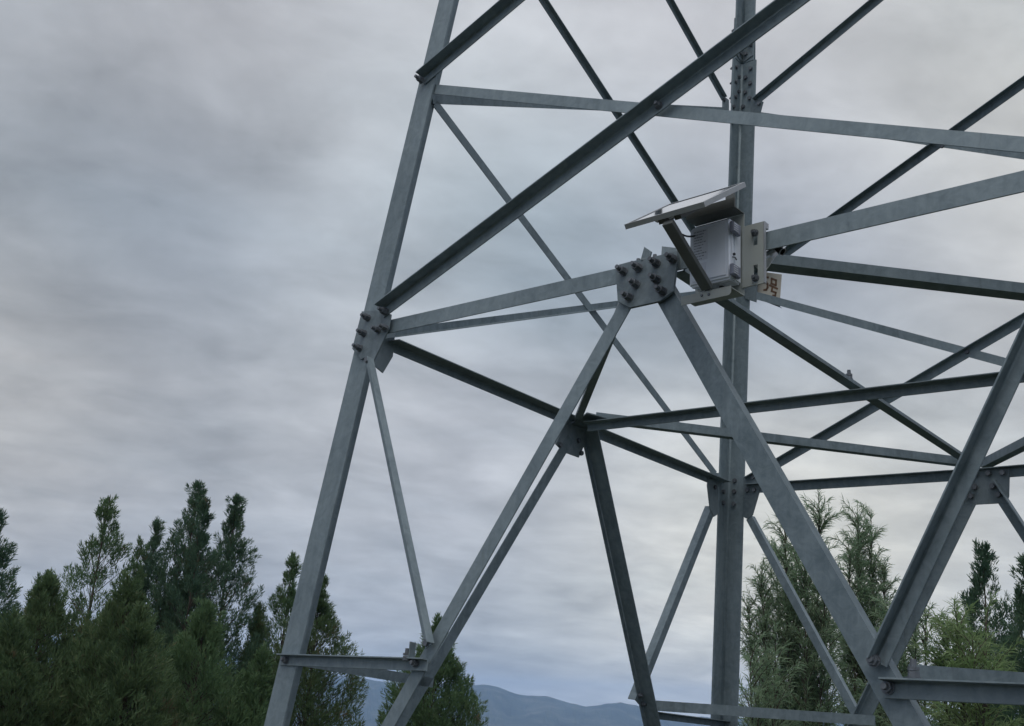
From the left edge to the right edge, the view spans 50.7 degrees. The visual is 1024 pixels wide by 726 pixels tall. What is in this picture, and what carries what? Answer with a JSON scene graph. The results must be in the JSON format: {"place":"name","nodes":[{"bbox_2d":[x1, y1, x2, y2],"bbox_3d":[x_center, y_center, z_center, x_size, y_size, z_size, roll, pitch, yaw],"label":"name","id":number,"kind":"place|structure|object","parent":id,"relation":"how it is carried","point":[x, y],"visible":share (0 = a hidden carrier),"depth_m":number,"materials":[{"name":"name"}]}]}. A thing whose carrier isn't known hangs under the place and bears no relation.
{"place":"outdoors","nodes":[
{"label":"outdoors","id":0,"kind":"place"},
{"bbox_2d":[40,636,933,725],"bbox_3d":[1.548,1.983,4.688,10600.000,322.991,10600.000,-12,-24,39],"label":"hills","id":1,"kind":"structure","parent":0,"point":[506,708],"depth_m":3583.16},
{"bbox_2d":[0,0,1023,724],"label":"sky","id":2,"kind":"structure","parent":0,"point":[195,195],"materials":[{"name":"grey"}]},
{"bbox_3d":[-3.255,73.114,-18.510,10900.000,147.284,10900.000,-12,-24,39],"label":"ground","id":3,"kind":"structure","parent":0,"visible":0},
{"bbox_2d":[0,507,22,696],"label":"cypress tree","id":4,"kind":"object","parent":3,"relation":"on","point":[4,556],"visible":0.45,"depth_m":13.44,"materials":[{"name":"green plant"}]},
{"bbox_2d":[0,567,108,725],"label":"cypress tree","id":5,"kind":"object","parent":3,"relation":"on","point":[20,685],"visible":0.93,"depth_m":10.59,"materials":[{"name":"green plant"}]},
{"bbox_2d":[23,494,151,720],"bbox_3d":[-6.062,4.579,15.343,3.620,5.505,3.228,-12,-24,39],"label":"cypress tree","id":6,"kind":"object","parent":3,"relation":"on","point":[98,575],"visible":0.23,"depth_m":15.76,"materials":[{"name":"green plant"}]},
{"bbox_2d":[23,568,198,725],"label":"cypress tree","id":7,"kind":"object","parent":3,"relation":"on","point":[139,677],"visible":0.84,"depth_m":10.90,"materials":[{"name":"green plant"}]},
{"bbox_2d":[108,516,183,679],"bbox_3d":[-5.842,5.009,16.280,2.347,5.477,2.766,-12,-24,39],"label":"cypress tree","id":8,"kind":"object","parent":3,"relation":"on","point":[154,543],"visible":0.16,"depth_m":16.77,"materials":[{"name":"green plant"}]},
{"bbox_2d":[105,479,247,725],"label":"cypress tree","id":9,"kind":"object","parent":3,"relation":"on","point":[198,502],"visible":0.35,"depth_m":16.14,"materials":[{"name":"green plant"}]},
{"bbox_2d":[127,596,276,725],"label":"cypress tree","id":10,"kind":"object","parent":3,"relation":"on","point":[234,709],"visible":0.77,"depth_m":12.33,"materials":[{"name":"green plant"}]},
{"bbox_2d":[162,492,280,723],"bbox_3d":[-4.676,4.974,16.767,3.255,5.987,2.942,-12,-24,39],"label":"cypress tree","id":11,"kind":"object","parent":3,"relation":"on","point":[234,521],"visible":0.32,"depth_m":17.13,"materials":[{"name":"green plant"}]},
{"bbox_2d":[235,550,328,725],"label":"cypress tree","id":12,"kind":"object","parent":3,"relation":"on","point":[284,601],"visible":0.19,"depth_m":18.15,"materials":[{"name":"green plant"}]},
{"bbox_2d":[237,573,369,725],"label":"cypress tree","id":13,"kind":"object","parent":3,"relation":"on","point":[325,625],"visible":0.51,"depth_m":16.95,"materials":[{"name":"green plant"}]},
{"bbox_2d":[376,612,488,725],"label":"cypress tree","id":14,"kind":"object","parent":3,"relation":"on","point":[434,713],"visible":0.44,"depth_m":15.97,"materials":[{"name":"green plant"}]},
{"bbox_2d":[264,0,1023,725],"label":"lattice tower","id":15,"kind":"structure","parent":3,"relation":"on","point":[974,478],"depth_m":5.00,"materials":[{"name":"metal"}]},
{"bbox_2d":[681,197,768,305],"bbox_3d":[0.752,-0.387,3.813,0.280,0.378,0.129,-12,-24,39],"label":"equipment box","id":16,"kind":"object","parent":15,"relation":"attached to","point":[729,254],"visible":0.92,"depth_m":3.78,"materials":[{"name":"paint"}]},
{"bbox_2d":[624,182,745,290],"bbox_3d":[0.616,-0.463,3.735,0.314,0.390,0.341,-12,-24,39],"label":"solar panel","id":17,"kind":"object","parent":16,"relation":"attached to","point":[666,215],"visible":0.91,"depth_m":3.67,"materials":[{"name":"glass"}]},
{"bbox_2d":[757,272,781,307],"bbox_3d":[1.839,-0.526,7.738,0.225,0.315,0.042,-11,-23,38],"label":"number sign","id":18,"kind":"object","parent":15,"relation":"attached to","point":[772,287],"visible":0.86,"depth_m":7.71,"materials":[{"name":"metal"}]},
{"bbox_2d":[755,247,785,269],"bbox_3d":[0.910,-0.390,3.838,0.126,0.158,0.069,-2,-19,16],"label":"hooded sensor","id":19,"kind":"object","parent":15,"relation":"attached to","point":[772,254],"visible":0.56,"depth_m":3.80,"materials":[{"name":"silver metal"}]},
{"bbox_2d":[738,619,809,725],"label":"willow tree","id":20,"kind":"object","parent":3,"relation":"on","point":[758,693],"visible":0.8,"depth_m":10.32,"materials":[{"name":"green plant"}]},
{"bbox_2d":[739,489,857,725],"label":"cypress tree","id":21,"kind":"object","parent":3,"relation":"on","point":[808,691],"visible":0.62,"depth_m":13.06,"materials":[{"name":"green plant"}]},
{"bbox_2d":[824,492,901,725],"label":"cypress tree","id":22,"kind":"object","parent":3,"relation":"on","point":[858,561],"visible":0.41,"depth_m":14.13,"materials":[{"name":"green plant"}]},
{"bbox_2d":[850,595,958,725],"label":"willow tree","id":23,"kind":"object","parent":3,"relation":"on","point":[903,663],"visible":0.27,"depth_m":10.86,"materials":[{"name":"green plant"}]},
{"bbox_2d":[907,586,1023,725],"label":"willow tree","id":24,"kind":"object","parent":3,"relation":"on","point":[969,714],"visible":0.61,"depth_m":9.79,"materials":[{"name":"green plant"}]},
{"bbox_2d":[921,538,1023,725],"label":"cypress tree","id":25,"kind":"object","parent":3,"relation":"on","point":[979,580],"visible":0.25,"depth_m":12.66,"materials":[{"name":"green plant"}]},
{"bbox_2d":[981,552,1023,725],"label":"cypress tree","id":26,"kind":"object","parent":3,"relation":"on","point":[1018,617],"visible":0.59,"depth_m":11.46,"materials":[{"name":"green plant"}]}
]}

